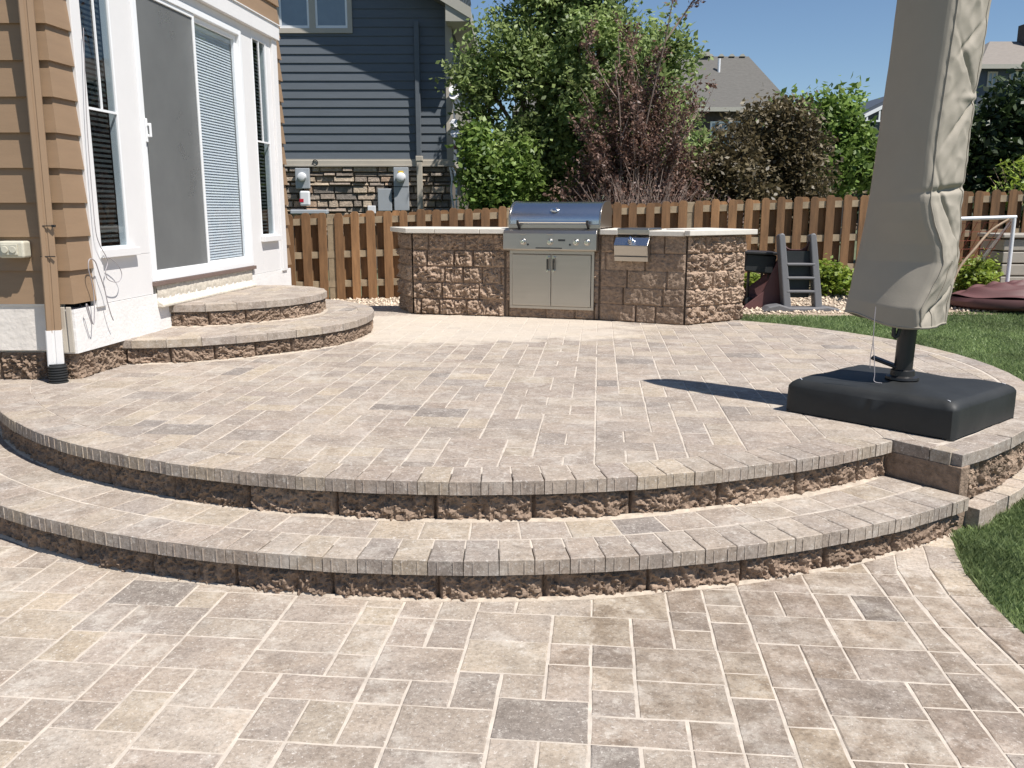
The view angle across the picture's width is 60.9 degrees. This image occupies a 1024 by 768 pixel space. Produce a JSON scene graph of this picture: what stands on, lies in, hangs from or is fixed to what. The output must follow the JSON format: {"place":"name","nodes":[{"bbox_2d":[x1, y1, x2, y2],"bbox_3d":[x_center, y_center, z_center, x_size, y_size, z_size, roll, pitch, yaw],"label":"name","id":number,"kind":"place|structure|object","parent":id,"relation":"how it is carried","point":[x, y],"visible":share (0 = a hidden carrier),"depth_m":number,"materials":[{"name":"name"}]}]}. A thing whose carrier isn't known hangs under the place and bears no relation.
{"place":"outdoors","nodes":[
{"label":"outdoors","id":0,"kind":"place"},
{"bbox_2d":[0,537,1023,767],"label":"patio","id":1,"kind":"structure","parent":0,"point":[912,658],"depth_m":2.75,"materials":[{"name":"beige stone"},{"name":"stone block"},{"name":"joint sand"}]},
{"bbox_2d":[0,427,968,601],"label":"curved step","id":2,"kind":"object","parent":1,"relation":"on","point":[52,511],"visible":0.91,"depth_m":3.49,"materials":[{"name":"concrete pavers"},{"name":"textured stone block"}]},
{"bbox_2d":[0,320,1023,529],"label":"retaining wall","id":3,"kind":"structure","parent":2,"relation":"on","point":[993,465],"depth_m":3.84,"materials":[{"name":"beige stone"}]},
{"bbox_2d":[30,306,1000,499],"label":"raised patio","id":4,"kind":"structure","parent":0,"point":[399,386],"depth_m":5.23,"materials":[{"name":"beige stone"},{"name":"textured stone block"}]},
{"bbox_2d":[119,299,374,364],"bbox_3d":[-2.121,-0.510,7.667,1.759,0.200,2.990,0,11,0],"label":"rounded step","id":5,"kind":"object","parent":4,"relation":"on","point":[338,323],"visible":0.75,"depth_m":6.63,"materials":[{"name":"concrete pavers"},{"name":"textured stone block"}]},
{"bbox_2d":[169,285,327,327],"bbox_3d":[-2.338,-0.701,7.715,1.324,0.199,1.817,0,11,0],"label":"rounded step","id":6,"kind":"object","parent":5,"relation":"on","point":[263,303],"visible":0.84,"depth_m":7.17,"materials":[{"name":"concrete pavers"},{"name":"textured stone block"}]},
{"bbox_2d":[390,227,757,324],"bbox_3d":[0.492,-1.149,9.022,3.926,0.915,1.319,2,12,10],"label":"outdoor kitchen","id":7,"kind":"object","parent":4,"relation":"on","point":[686,276],"visible":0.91,"depth_m":8.62,"materials":[{"name":"stone"}]},
{"bbox_2d":[503,201,611,310],"bbox_3d":[0.458,-1.323,8.896,0.989,1.073,0.691,4,12,17],"label":"built in grill","id":8,"kind":"object","parent":7,"relation":"in","point":[537,236],"visible":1,"depth_m":8.68,"materials":[{"name":"metal"}]},
{"bbox_2d":[512,254,550,305],"bbox_3d":[0.193,-1.050,8.794,0.404,0.516,0.074,4,12,17],"label":"door","id":9,"kind":"structure","parent":8,"relation":"in","point":[531,273],"depth_m":8.80,"materials":[{"name":"metal"}]},
{"bbox_2d":[551,254,591,306],"bbox_3d":[0.584,-1.026,8.674,0.404,0.516,0.073,4,12,17],"label":"door","id":10,"kind":"structure","parent":8,"relation":"in","point":[570,274],"depth_m":8.68,"materials":[{"name":"metal"}]},
{"bbox_2d":[614,227,661,261],"bbox_3d":[1.227,-1.364,8.494,0.340,0.312,0.500,6,13,26],"label":"side burner","id":11,"kind":"object","parent":7,"relation":"in","point":[632,243],"visible":0.97,"depth_m":8.33,"materials":[{"name":"metal"}]},
{"bbox_2d":[786,0,1015,440],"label":"cantilever umbrella","id":12,"kind":"object","parent":4,"relation":"on","point":[905,269],"visible":1,"depth_m":4.39,"materials":[{"name":"beige fabric"}]},
{"bbox_2d":[328,230,1021,337],"bbox_3d":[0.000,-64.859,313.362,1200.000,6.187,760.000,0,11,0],"label":"ground","id":13,"kind":"structure","parent":0,"point":[855,247],"depth_m":16.57,"materials":[{"name":"green plant"}]},
{"bbox_2d":[0,0,291,383],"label":"tan house","id":14,"kind":"structure","parent":13,"relation":"on","point":[185,121],"depth_m":6.28,"materials":[{"name":"white paint"}]},
{"bbox_2d":[86,258,113,324],"bbox_3d":[-2.741,-0.617,5.763,0.007,0.434,0.306,1,11,6],"label":"cable","id":15,"kind":"object","parent":14,"relation":"attached to","point":[90,318],"visible":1,"depth_m":5.72,"materials":[{"name":"grey plastic"}]},
{"bbox_2d":[83,28,121,282],"bbox_3d":[-2.724,-1.483,5.762,0.006,1.627,0.278,1,11,6],"label":"cable","id":16,"kind":"object","parent":14,"relation":"attached to","point":[90,169],"visible":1,"depth_m":5.65,"materials":[{"name":"grey plastic"}]},
{"bbox_2d":[79,0,140,257],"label":"window","id":17,"kind":"structure","parent":14,"relation":"in","point":[119,250],"depth_m":5.99,"materials":[{"name":"plastic"}]},
{"bbox_2d":[130,0,256,285],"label":"sliding door","id":18,"kind":"structure","parent":14,"relation":"in","point":[189,65],"depth_m":7.17,"materials":[{"name":"plastic"}]},
{"bbox_2d":[251,36,281,241],"bbox_3d":[-2.498,-2.412,8.705,0.135,1.940,0.455,1,11,6],"label":"window","id":19,"kind":"structure","parent":14,"relation":"in","point":[261,49],"depth_m":8.77,"materials":[{"name":"plastic"}]},
{"bbox_2d":[277,0,483,270],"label":"blue house","id":20,"kind":"structure","parent":13,"relation":"on","point":[367,107],"depth_m":17.20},
{"bbox_2d":[277,0,352,32],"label":"window","id":21,"kind":"structure","parent":20,"relation":"in","point":[294,16],"depth_m":16.87,"materials":[{"name":"glass"}]},
{"bbox_2d":[445,108,548,210],"bbox_3d":[-0.255,-3.228,14.749,1.828,2.797,1.533,0,11,0],"label":"green shrub","id":22,"kind":"object","parent":13,"relation":"on","point":[486,185],"visible":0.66,"depth_m":14.51,"materials":[{"name":"green plant"}]},
{"bbox_2d":[429,0,714,201],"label":"leafy tree","id":23,"kind":"object","parent":13,"relation":"on","point":[546,65],"visible":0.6,"depth_m":14.76,"materials":[{"name":"green plant"}]},
{"bbox_2d":[542,0,717,204],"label":"plum tree","id":24,"kind":"object","parent":13,"relation":"on","point":[626,150],"visible":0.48,"depth_m":12.90,"materials":[{"name":"purple plant"}]},
{"bbox_2d":[534,168,750,201],"bbox_3d":[3.268,-5.968,26.422,9.022,3.893,3.441,0,11,0],"label":"hedge tree","id":25,"kind":"object","parent":13,"relation":"on","point":[592,190],"depth_m":25.82,"materials":[{"name":"green plant"}]},
{"bbox_2d":[512,51,780,150],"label":"grey roofed house","id":26,"kind":"structure","parent":13,"relation":"on","point":[739,79],"depth_m":43.83,"materials":[{"name":"grey"}]},
{"bbox_2d":[710,121,740,144],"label":"window","id":27,"kind":"structure","parent":26,"relation":"in","point":[712,123],"depth_m":43.45,"materials":[{"name":"glass"}]},
{"bbox_2d":[287,190,1023,299],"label":"wooden fence","id":28,"kind":"object","parent":13,"relation":"on","point":[341,257],"visible":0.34,"depth_m":11.83,"materials":[{"name":"brown wood"}]},
{"bbox_2d":[563,161,759,232],"bbox_3d":[2.247,-2.415,12.663,3.520,1.631,1.291,0,11,0],"label":"twiggy brush","id":29,"kind":"object","parent":13,"relation":"on","point":[646,194],"visible":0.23,"depth_m":12.50,"materials":[{"name":"brown plant"}]},
{"bbox_2d":[329,287,1023,316],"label":"gravel bed","id":30,"kind":"object","parent":13,"relation":"on","point":[843,314],"visible":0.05,"depth_m":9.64,"materials":[{"name":"beige gravel"}]},
{"bbox_2d":[743,272,763,288],"bbox_3d":[3.146,-1.331,11.179,0.561,0.346,0.747,-3,12,-12],"label":"green bush","id":31,"kind":"object","parent":30,"relation":"on","point":[754,277],"visible":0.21,"depth_m":11.01,"materials":[{"name":"green plant"}]},
{"bbox_2d":[743,250,776,304],"bbox_3d":[2.835,-1.246,10.180,0.466,0.636,0.450,0,11,0],"label":"portable grill","id":32,"kind":"object","parent":30,"relation":"on","point":[761,262],"visible":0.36,"depth_m":9.98,"materials":[{"name":"black metal"}]},
{"bbox_2d":[742,233,839,311],"bbox_3d":[3.061,-1.256,9.778,1.266,0.862,0.460,3,12,16],"label":"toddler slide","id":33,"kind":"object","parent":30,"relation":"on","point":[795,272],"visible":0.86,"depth_m":9.77,"materials":[{"name":"grey plastic"}]},
{"bbox_2d":[809,253,853,295],"bbox_3d":[3.969,-1.354,10.752,0.920,0.518,0.672,8,14,36],"label":"green bush","id":34,"kind":"object","parent":30,"relation":"on","point":[835,279],"visible":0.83,"depth_m":10.63,"materials":[{"name":"green plant"}]},
{"bbox_2d":[952,247,1003,291],"bbox_3d":[5.630,-1.376,10.548,0.797,0.575,0.773,0,11,0],"label":"green bush","id":35,"kind":"object","parent":30,"relation":"on","point":[983,272],"visible":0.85,"depth_m":10.40,"materials":[{"name":"green plant"}]},
{"bbox_2d":[954,218,1009,281],"bbox_3d":[5.287,-1.404,9.898,0.641,0.946,0.056,-1,11,-3],"label":"bent cane","id":36,"kind":"object","parent":30,"relation":"on","point":[980,242],"visible":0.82,"depth_m":9.86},
{"bbox_2d":[955,215,1016,281],"bbox_3d":[4.978,-1.488,10.332,1.428,1.018,0.888,0,11,0],"label":"soccer goal","id":37,"kind":"object","parent":30,"relation":"on","point":[1012,221],"visible":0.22,"depth_m":9.89,"materials":[{"name":"white plastic"}]},
{"bbox_2d":[950,280,1023,310],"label":"sandbox","id":38,"kind":"object","parent":30,"relation":"on","point":[1000,296],"visible":0.99,"depth_m":9.51,"materials":[{"name":"brown fabric"}]},
{"bbox_2d":[977,233,1023,282],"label":"storage bench","id":39,"kind":"object","parent":30,"relation":"on","point":[1001,248],"visible":0.56,"depth_m":10.64,"materials":[{"name":"beige plastic"}]},
{"bbox_2d":[646,113,728,182],"bbox_3d":[3.603,-4.307,18.492,2.209,3.267,1.832,0,11,0],"label":"green shrub","id":40,"kind":"object","parent":13,"relation":"on","point":[704,136],"visible":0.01,"depth_m":18.00,"materials":[{"name":"green plant"}]},
{"bbox_2d":[637,106,786,249],"bbox_3d":[3.727,-3.667,16.247,2.852,2.901,1.966,3,12,13],"label":"dark shrub","id":41,"kind":"object","parent":13,"relation":"on","point":[727,172],"visible":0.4,"depth_m":15.78,"materials":[{"name":"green plant"}]},
{"bbox_2d":[725,87,845,250],"bbox_3d":[5.159,-4.058,16.825,2.774,3.434,2.082,0,11,0],"label":"dark shrub","id":42,"kind":"object","parent":13,"relation":"on","point":[798,153],"visible":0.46,"depth_m":16.36,"materials":[{"name":"brown plant"}]},
{"bbox_2d":[755,73,880,199],"bbox_3d":[7.979,-5.493,21.442,4.322,4.184,2.796,0,11,0],"label":"tree","id":43,"kind":"object","parent":13,"relation":"on","point":[855,147],"visible":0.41,"depth_m":20.74,"materials":[{"name":"green plant"}]},
{"bbox_2d":[789,189,867,233],"bbox_3d":[9.250,-4.709,23.518,4.500,2.024,0.070,0,11,0],"label":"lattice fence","id":44,"kind":"object","parent":13,"relation":"on","point":[861,194],"visible":0.02,"depth_m":23.46,"materials":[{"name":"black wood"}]},
{"bbox_2d":[836,188,868,229],"bbox_3d":[11.678,-6.632,29.380,8.274,4.054,3.556,0,11,0],"label":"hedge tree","id":45,"kind":"object","parent":13,"relation":"on","point":[857,207],"visible":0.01,"depth_m":29.05,"materials":[{"name":"green plant"}]},
{"bbox_2d":[858,97,883,136],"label":"gabled house","id":46,"kind":"structure","parent":13,"relation":"on","point":[874,106],"depth_m":57.60,"materials":[{"name":"stone"}]},
{"bbox_2d":[871,92,1003,173],"bbox_3d":[18.847,-8.440,32.968,11.609,6.134,3.381,-1,11,-4],"label":"hedge tree","id":47,"kind":"object","parent":13,"relation":"on","point":[873,125],"depth_m":32.88,"materials":[{"name":"green plant"}]},
{"bbox_2d":[962,62,1023,251],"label":"dark tree","id":48,"kind":"object","parent":13,"relation":"on","point":[996,137],"visible":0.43,"depth_m":14.10,"materials":[{"name":"green plant"}]},
{"bbox_2d":[975,24,1023,113],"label":"tan roofed house","id":49,"kind":"structure","parent":13,"relation":"on","point":[1000,58],"depth_m":52.57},
{"bbox_2d":[986,72,997,86],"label":"window","id":50,"kind":"structure","parent":49,"relation":"in","point":[990,75],"depth_m":52.36,"materials":[{"name":"grey glass"}]},
{"bbox_2d":[1008,70,1023,85],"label":"window","id":51,"kind":"structure","parent":49,"relation":"in","point":[1010,75],"depth_m":52.33,"materials":[{"name":"grey glass"}]},
{"bbox_2d":[986,155,1023,225],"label":"spiky shrub","id":52,"kind":"object","parent":13,"relation":"on","point":[1014,181],"visible":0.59,"depth_m":12.26,"materials":[{"name":"green plant"}]},
{"bbox_2d":[471,0,1023,140],"label":"sky","id":53,"kind":"structure","parent":0,"point":[801,42],"materials":[{"name":"blue"}]},
{"bbox_2d":[740,310,1023,633],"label":"lawn","id":54,"kind":"structure","parent":0,"point":[1003,614],"depth_m":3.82,"materials":[{"name":"plant"}]}
]}

